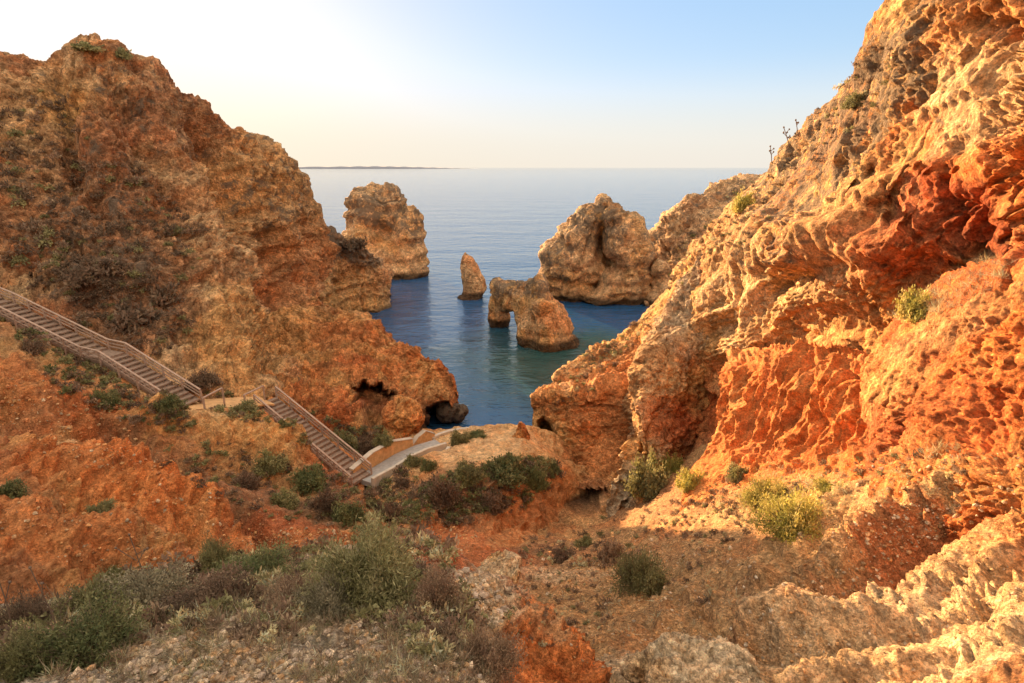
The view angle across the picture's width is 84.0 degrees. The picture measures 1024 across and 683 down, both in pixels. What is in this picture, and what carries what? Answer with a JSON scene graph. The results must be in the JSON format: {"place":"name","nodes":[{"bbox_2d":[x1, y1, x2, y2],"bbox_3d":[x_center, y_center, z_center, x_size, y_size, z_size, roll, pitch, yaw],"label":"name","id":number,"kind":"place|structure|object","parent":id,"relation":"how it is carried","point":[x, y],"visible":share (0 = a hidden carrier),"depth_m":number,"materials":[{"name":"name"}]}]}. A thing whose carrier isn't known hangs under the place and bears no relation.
{"place":"outdoors","nodes":[
{"label":"outdoors","id":0,"kind":"place"},
{"bbox_2d":[0,32,341,399],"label":"cliff","id":1,"kind":"structure","parent":0,"point":[264,247],"depth_m":53.09,"materials":[{"name":"brown stone"}]},
{"bbox_2d":[61,266,98,288],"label":"shrub","id":2,"kind":"object","parent":1,"relation":"on","point":[76,278],"visible":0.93,"depth_m":42.62,"materials":[{"name":"brown plant"}]},
{"bbox_2d":[67,39,108,52],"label":"shrub","id":3,"kind":"object","parent":1,"relation":"on","point":[83,46],"visible":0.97,"depth_m":53.48,"materials":[{"name":"green plant"}]},
{"bbox_2d":[81,253,131,277],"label":"shrub","id":4,"kind":"object","parent":1,"relation":"on","point":[104,265],"visible":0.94,"depth_m":43.25,"materials":[{"name":"brown plant"}]},
{"bbox_2d":[113,47,136,60],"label":"shrub","id":5,"kind":"object","parent":1,"relation":"on","point":[121,53],"visible":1,"depth_m":55.21,"materials":[{"name":"green plant"}]},
{"bbox_2d":[104,293,164,333],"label":"shrub","id":6,"kind":"object","parent":1,"relation":"on","point":[131,316],"visible":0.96,"depth_m":41.50,"materials":[{"name":"brown plant"}]},
{"bbox_2d":[144,277,184,307],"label":"shrub","id":7,"kind":"object","parent":1,"relation":"on","point":[163,297],"visible":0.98,"depth_m":44.62,"materials":[{"name":"brown plant"}]},
{"bbox_2d":[181,367,223,390],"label":"shrub","id":8,"kind":"object","parent":1,"relation":"on","point":[208,380],"visible":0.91,"depth_m":39.59,"materials":[{"name":"brown plant"}]},
{"bbox_2d":[0,320,404,603],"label":"terrain","id":9,"kind":"structure","parent":0,"point":[55,483],"depth_m":23.87,"materials":[{"name":"red soil"}]},
{"bbox_2d":[0,476,29,498],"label":"shrub","id":10,"kind":"object","parent":9,"relation":"on","point":[13,490],"visible":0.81,"depth_m":19.70,"materials":[{"name":"green plant"}]},
{"bbox_2d":[18,336,46,354],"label":"shrub","id":11,"kind":"object","parent":9,"relation":"on","point":[34,348],"visible":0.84,"depth_m":34.08,"materials":[{"name":"brown plant"}]},
{"bbox_2d":[0,287,202,406],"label":"staircase","id":12,"kind":"structure","parent":9,"relation":"on","point":[109,357],"depth_m":38.69,"materials":[{"name":"wood"}]},
{"bbox_2d":[85,497,117,513],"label":"shrub","id":13,"kind":"object","parent":9,"relation":"on","point":[105,506],"visible":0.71,"depth_m":18.54,"materials":[{"name":"green plant"}]},
{"bbox_2d":[89,386,120,410],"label":"shrub","id":14,"kind":"object","parent":9,"relation":"on","point":[106,397],"visible":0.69,"depth_m":31.25,"materials":[{"name":"green plant"}]},
{"bbox_2d":[101,564,122,576],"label":"shrub","id":15,"kind":"object","parent":9,"relation":"on","point":[114,568],"visible":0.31,"depth_m":17.45,"materials":[{"name":"green plant"}]},
{"bbox_2d":[148,392,189,415],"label":"shrub","id":16,"kind":"object","parent":9,"relation":"on","point":[171,401],"visible":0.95,"depth_m":31.15,"materials":[{"name":"green plant"}]},
{"bbox_2d":[183,385,273,409],"bbox_3d":[-19.400,3.977,39.074,2.929,2.556,5.394,13,21,37],"label":"landing","id":17,"kind":"object","parent":9,"relation":"on","point":[223,400],"visible":0.67,"depth_m":39.11,"materials":[{"name":"beige wood"}]},
{"bbox_2d":[224,397,261,414],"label":"shrub","id":18,"kind":"object","parent":9,"relation":"on","point":[247,406],"visible":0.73,"depth_m":34.62,"materials":[{"name":"green plant"}]},
{"bbox_2d":[227,467,263,489],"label":"shrub","id":19,"kind":"object","parent":9,"relation":"on","point":[249,482],"visible":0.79,"depth_m":30.35,"materials":[{"name":"brown plant"}]},
{"bbox_2d":[250,448,289,477],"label":"shrub","id":20,"kind":"object","parent":9,"relation":"on","point":[273,465],"visible":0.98,"depth_m":31.99,"materials":[{"name":"green plant"}]},
{"bbox_2d":[269,486,299,509],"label":"shrub","id":21,"kind":"object","parent":9,"relation":"on","point":[288,501],"visible":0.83,"depth_m":29.55,"materials":[{"name":"green plant"}]},
{"bbox_2d":[289,458,329,495],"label":"shrub","id":22,"kind":"object","parent":9,"relation":"on","point":[308,480],"visible":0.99,"depth_m":31.98,"materials":[{"name":"green plant"}]},
{"bbox_2d":[253,386,372,486],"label":"staircase","id":23,"kind":"structure","parent":9,"relation":"on","point":[328,453],"depth_m":39.91,"materials":[{"name":"wood"}]},
{"bbox_2d":[305,484,339,512],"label":"shrub","id":24,"kind":"object","parent":9,"relation":"on","point":[323,502],"visible":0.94,"depth_m":29.01,"materials":[{"name":"brown plant"}]},
{"bbox_2d":[331,497,369,528],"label":"shrub","id":25,"kind":"object","parent":9,"relation":"on","point":[346,513],"visible":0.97,"depth_m":28.52,"materials":[{"name":"green plant"}]},
{"bbox_2d":[375,498,402,521],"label":"shrub","id":26,"kind":"object","parent":9,"relation":"on","point":[391,509],"visible":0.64,"depth_m":33.30,"materials":[{"name":"brown plant"}]},
{"bbox_2d":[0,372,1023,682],"bbox_3d":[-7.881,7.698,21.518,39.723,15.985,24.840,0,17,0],"label":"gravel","id":27,"kind":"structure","parent":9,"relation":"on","point":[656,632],"depth_m":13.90,"materials":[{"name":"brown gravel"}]},
{"bbox_2d":[0,536,611,682],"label":"terrain","id":28,"kind":"structure","parent":0,"point":[558,663],"depth_m":8.13,"materials":[{"name":"brown soil"}]},
{"bbox_2d":[0,581,12,633],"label":"dry stalk","id":29,"kind":"object","parent":28,"relation":"on","point":[9,582],"visible":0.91,"depth_m":8.22,"materials":[{"name":"brown plant"}]},
{"bbox_2d":[0,611,52,682],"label":"shrub","id":30,"kind":"object","parent":28,"relation":"on","point":[4,662],"visible":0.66,"depth_m":7.14,"materials":[{"name":"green plant"}]},
{"bbox_2d":[0,580,54,626],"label":"shrub","id":31,"kind":"object","parent":28,"relation":"on","point":[33,607],"visible":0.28,"depth_m":9.45,"materials":[{"name":"brown plant"}]},
{"bbox_2d":[28,566,71,643],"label":"dry stalk","id":32,"kind":"object","parent":28,"relation":"on","point":[43,596],"visible":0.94,"depth_m":7.28,"materials":[{"name":"brown plant"}]},
{"bbox_2d":[5,579,153,682],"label":"shrub","id":33,"kind":"object","parent":28,"relation":"on","point":[114,625],"visible":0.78,"depth_m":7.35,"materials":[{"name":"green plant"}]},
{"bbox_2d":[47,565,129,621],"bbox_3d":[-7.170,4.375,9.919,1.532,0.845,1.298,1,17,2],"label":"shrub","id":34,"kind":"object","parent":28,"relation":"on","point":[79,595],"visible":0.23,"depth_m":9.74,"materials":[{"name":"brown plant"}]},
{"bbox_2d":[114,533,148,578],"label":"dry stalk","id":35,"kind":"object","parent":28,"relation":"on","point":[129,534],"visible":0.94,"depth_m":10.01,"materials":[{"name":"brown plant"}]},
{"bbox_2d":[92,548,202,608],"bbox_3d":[-6.368,4.214,10.008,1.743,1.012,1.712,4,17,12],"label":"shrub","id":36,"kind":"object","parent":28,"relation":"on","point":[148,588],"visible":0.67,"depth_m":9.93,"materials":[{"name":"green plant"}]},
{"bbox_2d":[146,558,256,619],"bbox_3d":[-4.982,4.170,8.978,1.856,0.757,1.744,-10,19,-29],"label":"shrub","id":37,"kind":"object","parent":28,"relation":"on","point":[216,587],"visible":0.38,"depth_m":9.29,"materials":[{"name":"brown plant"}]},
{"bbox_2d":[195,531,238,572],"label":"shrub","id":38,"kind":"object","parent":28,"relation":"on","point":[213,552],"visible":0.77,"depth_m":13.04,"materials":[{"name":"green plant"}]},
{"bbox_2d":[211,537,306,578],"bbox_3d":[-5.279,4.619,11.838,2.009,0.974,2.096,6,18,18],"label":"shrub","id":39,"kind":"object","parent":28,"relation":"on","point":[270,559],"visible":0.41,"depth_m":11.93,"materials":[{"name":"green plant"}]},
{"bbox_2d":[64,567,509,682],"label":"pebbles","id":40,"kind":"object","parent":28,"relation":"on","point":[496,613],"visible":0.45,"depth_m":6.51,"materials":[{"name":"gravel"}]},
{"bbox_2d":[260,570,317,608],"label":"shrub","id":41,"kind":"object","parent":28,"relation":"on","point":[288,586],"visible":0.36,"depth_m":9.13,"materials":[{"name":"brown plant"}]},
{"bbox_2d":[285,566,359,624],"bbox_3d":[-2.647,3.539,7.986,1.097,0.872,1.117,-4,17,-11],"label":"shrub","id":42,"kind":"object","parent":28,"relation":"on","point":[325,600],"visible":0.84,"depth_m":7.93,"materials":[{"name":"green plant"}]},
{"bbox_2d":[286,502,424,615],"bbox_3d":[-2.209,3.316,8.296,2.162,1.706,2.171,-11,20,-31],"label":"shrub","id":43,"kind":"object","parent":28,"relation":"on","point":[377,567],"visible":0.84,"depth_m":8.19,"materials":[{"name":"green plant"}]},
{"bbox_2d":[405,556,472,614],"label":"shrub","id":44,"kind":"object","parent":28,"relation":"on","point":[437,587],"visible":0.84,"depth_m":7.86,"materials":[{"name":"brown plant"}]},
{"bbox_2d":[458,619,528,682],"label":"shrub","id":45,"kind":"object","parent":28,"relation":"on","point":[501,658],"visible":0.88,"depth_m":6.43,"materials":[{"name":"brown plant"}]},
{"bbox_2d":[318,225,393,312],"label":"cliff","id":46,"kind":"structure","parent":0,"point":[360,280],"depth_m":101.42,"materials":[{"name":"brown stone"}]},
{"bbox_2d":[339,234,367,251],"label":"shrub","id":47,"kind":"object","parent":46,"relation":"on","point":[357,243],"visible":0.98,"depth_m":98.99,"materials":[{"name":"brown plant"}]},
{"bbox_2d":[265,296,458,459],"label":"cliff","id":48,"kind":"structure","parent":0,"point":[361,368],"depth_m":56.44,"materials":[{"name":"brown stone"}]},
{"bbox_2d":[334,431,359,451],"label":"shrub","id":49,"kind":"object","parent":48,"relation":"on","point":[349,440],"visible":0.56,"depth_m":42.64,"materials":[{"name":"green plant"}]},
{"bbox_2d":[357,436,377,457],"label":"shrub","id":50,"kind":"object","parent":48,"relation":"on","point":[365,445],"visible":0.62,"depth_m":43.31,"materials":[{"name":"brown plant"}]},
{"bbox_2d":[371,428,394,447],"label":"shrub","id":51,"kind":"object","parent":48,"relation":"on","point":[384,439],"visible":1,"depth_m":41.47,"materials":[{"name":"green plant"}]},
{"bbox_2d":[435,402,468,423],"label":"boulder","id":52,"kind":"object","parent":48,"relation":"on","point":[447,413],"visible":0.85,"depth_m":57.09,"materials":[{"name":"grey stone"}]},
{"bbox_2d":[299,166,476,168],"bbox_3d":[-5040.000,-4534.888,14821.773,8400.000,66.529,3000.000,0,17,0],"label":"distant hill","id":53,"kind":"structure","parent":0,"point":[362,167],"depth_m":13394.36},
{"bbox_2d":[0,0,883,167],"label":"sky","id":54,"kind":"structure","parent":0,"point":[409,83],"materials":[{"name":"blue"}]},
{"bbox_2d":[365,423,591,554],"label":"terrain","id":55,"kind":"structure","parent":0,"point":[507,529],"depth_m":40.68,"materials":[{"name":"orange soil"}]},
{"bbox_2d":[349,437,446,487],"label":"ramp","id":56,"kind":"structure","parent":55,"relation":"on","point":[383,461],"depth_m":41.22,"materials":[{"name":"concrete"}]},
{"bbox_2d":[395,475,409,488],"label":"shrub","id":57,"kind":"object","parent":55,"relation":"on","point":[403,482],"visible":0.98,"depth_m":37.11,"materials":[{"name":"brown plant"}]},
{"bbox_2d":[381,394,424,438],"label":"boulder","id":58,"kind":"object","parent":55,"relation":"on","point":[403,417],"visible":0.85,"depth_m":44.33,"materials":[{"name":"brown stone"}]},
{"bbox_2d":[403,454,426,468],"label":"shrub","id":59,"kind":"object","parent":55,"relation":"on","point":[413,461],"visible":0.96,"depth_m":39.93,"materials":[{"name":"green plant"}]},
{"bbox_2d":[413,429,434,445],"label":"retaining wall","id":60,"kind":"structure","parent":55,"relation":"on","point":[422,436],"depth_m":44.72,"materials":[{"name":"concrete"}]},
{"bbox_2d":[419,458,438,473],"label":"shrub","id":61,"kind":"object","parent":55,"relation":"on","point":[427,465],"visible":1,"depth_m":39.03,"materials":[{"name":"green plant"}]},
{"bbox_2d":[419,471,462,512],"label":"shrub","id":62,"kind":"object","parent":55,"relation":"on","point":[443,493],"visible":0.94,"depth_m":35.56,"materials":[{"name":"brown plant"}]},
{"bbox_2d":[432,427,468,439],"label":"sea wall","id":63,"kind":"structure","parent":55,"relation":"on","point":[439,434],"depth_m":46.68,"materials":[{"name":"concrete"}]},
{"bbox_2d":[448,428,470,446],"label":"shrub","id":64,"kind":"object","parent":55,"relation":"on","point":[458,438],"visible":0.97,"depth_m":43.98,"materials":[{"name":"green plant"}]},
{"bbox_2d":[447,456,486,487],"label":"shrub","id":65,"kind":"object","parent":55,"relation":"on","point":[466,474],"visible":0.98,"depth_m":37.98,"materials":[{"name":"green plant"}]},
{"bbox_2d":[466,428,486,438],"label":"shrub","id":66,"kind":"object","parent":55,"relation":"on","point":[476,433],"visible":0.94,"depth_m":45.15,"materials":[{"name":"green plant"}]},
{"bbox_2d":[474,487,505,514],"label":"shrub","id":67,"kind":"object","parent":55,"relation":"on","point":[495,500],"visible":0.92,"depth_m":37.14,"materials":[{"name":"brown plant"}]},
{"bbox_2d":[476,450,534,488],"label":"shrub","id":68,"kind":"object","parent":55,"relation":"on","point":[507,469],"visible":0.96,"depth_m":39.11,"materials":[{"name":"green plant"}]},
{"bbox_2d":[512,421,530,439],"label":"boulder","id":69,"kind":"object","parent":55,"relation":"on","point":[522,431],"visible":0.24,"depth_m":44.88,"materials":[{"name":"brown stone"}]},
{"bbox_2d":[526,461,548,492],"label":"shrub","id":70,"kind":"object","parent":55,"relation":"on","point":[536,478],"visible":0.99,"depth_m":40.31,"materials":[{"name":"green plant"}]},
{"bbox_2d":[300,168,768,429],"bbox_3d":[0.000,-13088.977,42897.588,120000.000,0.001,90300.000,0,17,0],"label":"sea","id":71,"kind":"structure","parent":0,"point":[503,223],"depth_m":188.43,"materials":[{"name":"liquid"}]},
{"bbox_2d":[341,181,429,279],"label":"sea stack","id":72,"kind":"object","parent":71,"relation":"in","point":[386,221],"visible":0.77,"depth_m":132.01,"materials":[{"name":"brown stone"}]},
{"bbox_2d":[457,252,486,299],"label":"sea stack","id":73,"kind":"object","parent":71,"relation":"in","point":[474,283],"visible":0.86,"depth_m":111.86,"materials":[{"name":"brown stone"}]},
{"bbox_2d":[488,273,579,352],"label":"rock arch","id":74,"kind":"object","parent":71,"relation":"in","point":[543,321],"visible":0.88,"depth_m":82.14,"materials":[{"name":"brown stone"}]},
{"bbox_2d":[537,193,658,305],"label":"sea stack","id":75,"kind":"object","parent":71,"relation":"in","point":[600,250],"visible":0.83,"depth_m":106.83,"materials":[{"name":"brown stone"}]},
{"bbox_2d":[646,258,670,305],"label":"sea stack","id":76,"kind":"object","parent":71,"relation":"in","point":[660,270],"visible":0.47,"depth_m":105.93,"materials":[{"name":"brown stone"}]},
{"bbox_2d":[605,254,709,518],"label":"cliff","id":77,"kind":"structure","parent":0,"point":[665,402],"depth_m":41.44,"materials":[{"name":"brown stone"}]},
{"bbox_2d":[644,173,761,306],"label":"cliff","id":78,"kind":"structure","parent":0,"point":[678,221],"depth_m":116.74,"materials":[{"name":"brown stone"}]},
{"bbox_2d":[463,441,1023,682],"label":"terrain","id":79,"kind":"structure","parent":0,"point":[997,656],"depth_m":12.56,"materials":[{"name":"orange stone"}]},
{"bbox_2d":[478,549,521,585],"bbox_3d":[-0.456,7.516,18.126,1.599,0.652,2.660,0,17,0],"label":"boulder","id":80,"kind":"object","parent":79,"relation":"on","point":[505,562],"visible":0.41,"depth_m":18.59,"materials":[{"name":"beige stone"}]},
{"bbox_2d":[0,250,1019,682],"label":"dry grass","id":81,"kind":"structure","parent":79,"relation":"on","point":[396,636],"depth_m":6.95,"materials":[{"name":"beige plant"}]},
{"bbox_2d":[551,545,576,563],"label":"shrub","id":82,"kind":"object","parent":79,"relation":"on","point":[560,557],"visible":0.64,"depth_m":28.64,"materials":[{"name":"brown plant"}]},
{"bbox_2d":[573,533,594,548],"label":"shrub","id":83,"kind":"object","parent":79,"relation":"on","point":[585,541],"visible":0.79,"depth_m":31.02,"materials":[{"name":"green plant"}]},
{"bbox_2d":[597,534,624,565],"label":"shrub","id":84,"kind":"object","parent":79,"relation":"on","point":[608,555],"visible":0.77,"depth_m":24.98,"materials":[{"name":"brown plant"}]},
{"bbox_2d":[604,542,674,599],"bbox_3d":[4.405,7.642,18.689,2.371,1.896,2.246,16,23,41],"label":"shrub","id":85,"kind":"object","parent":79,"relation":"on","point":[638,574],"visible":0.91,"depth_m":18.66,"materials":[{"name":"green plant"}]},
{"bbox_2d":[621,446,669,502],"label":"shrub","id":86,"kind":"object","parent":79,"relation":"on","point":[651,481],"visible":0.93,"depth_m":39.08,"materials":[{"name":"green plant"}]},
{"bbox_2d":[660,449,683,476],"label":"shrub","id":87,"kind":"object","parent":79,"relation":"on","point":[672,464],"visible":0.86,"depth_m":39.83,"materials":[{"name":"green plant"}]},
{"bbox_2d":[619,632,764,682],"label":"boulder","id":88,"kind":"object","parent":79,"relation":"on","point":[666,657],"visible":1,"depth_m":8.24,"materials":[{"name":"rock"}]},
{"bbox_2d":[734,460,788,512],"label":"shrub","id":89,"kind":"object","parent":79,"relation":"on","point":[760,488],"visible":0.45,"depth_m":21.95,"materials":[{"name":"green plant"}]},
{"bbox_2d":[744,484,832,551],"bbox_3d":[8.162,4.834,16.431,2.376,2.041,2.387,-4,18,-14],"label":"shrub","id":90,"kind":"object","parent":79,"relation":"on","point":[790,519],"visible":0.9,"depth_m":16.43,"materials":[{"name":"green plant"}]},
{"bbox_2d":[810,474,843,495],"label":"shrub","id":91,"kind":"object","parent":79,"relation":"on","point":[821,484],"visible":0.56,"depth_m":18.61,"materials":[{"name":"green plant"}]},
{"bbox_2d":[680,339,868,510],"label":"terrain","id":92,"kind":"structure","parent":0,"point":[787,404],"depth_m":25.80,"materials":[{"name":"orange stone"}]},
{"bbox_2d":[674,465,706,493],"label":"shrub","id":93,"kind":"object","parent":92,"relation":"on","point":[687,481],"visible":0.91,"depth_m":29.00,"materials":[{"name":"green plant"}]},
{"bbox_2d":[724,458,749,483],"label":"shrub","id":94,"kind":"object","parent":92,"relation":"on","point":[735,471],"visible":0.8,"depth_m":26.63,"materials":[{"name":"green plant"}]},
{"bbox_2d":[530,0,1023,514],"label":"cliff","id":95,"kind":"structure","parent":0,"point":[912,176],"depth_m":24.77,"materials":[{"name":"orange stone"}]},
{"bbox_2d":[731,188,755,212],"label":"shrub","id":96,"kind":"object","parent":95,"relation":"on","point":[740,204],"visible":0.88,"depth_m":43.51,"materials":[{"name":"green plant"}]},
{"bbox_2d":[783,126,789,147],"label":"dry stalk","id":97,"kind":"object","parent":95,"relation":"on","point":[786,135],"visible":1,"depth_m":40.71,"materials":[{"name":"brown plant"}]},
{"bbox_2d":[839,88,865,109],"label":"shrub","id":98,"kind":"object","parent":95,"relation":"on","point":[854,100],"visible":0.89,"depth_m":27.56,"materials":[{"name":"green plant"}]},
{"bbox_2d":[859,241,1023,543],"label":"terrain","id":99,"kind":"structure","parent":0,"point":[951,375],"depth_m":14.46,"materials":[{"name":"orange stone"}]},
{"bbox_2d":[892,284,931,325],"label":"shrub","id":100,"kind":"object","parent":99,"relation":"on","point":[913,306],"visible":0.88,"depth_m":18.70,"materials":[{"name":"green plant"}]},
{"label":"ground","id":101,"kind":"structure","parent":0,"visible":0},
{"bbox_2d":[0,37,967,664],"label":"scrub","id":102,"kind":"object","parent":101,"relation":"on","point":[438,547],"visible":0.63,"depth_m":32.39,"materials":[{"name":"green plant"}]}
]}

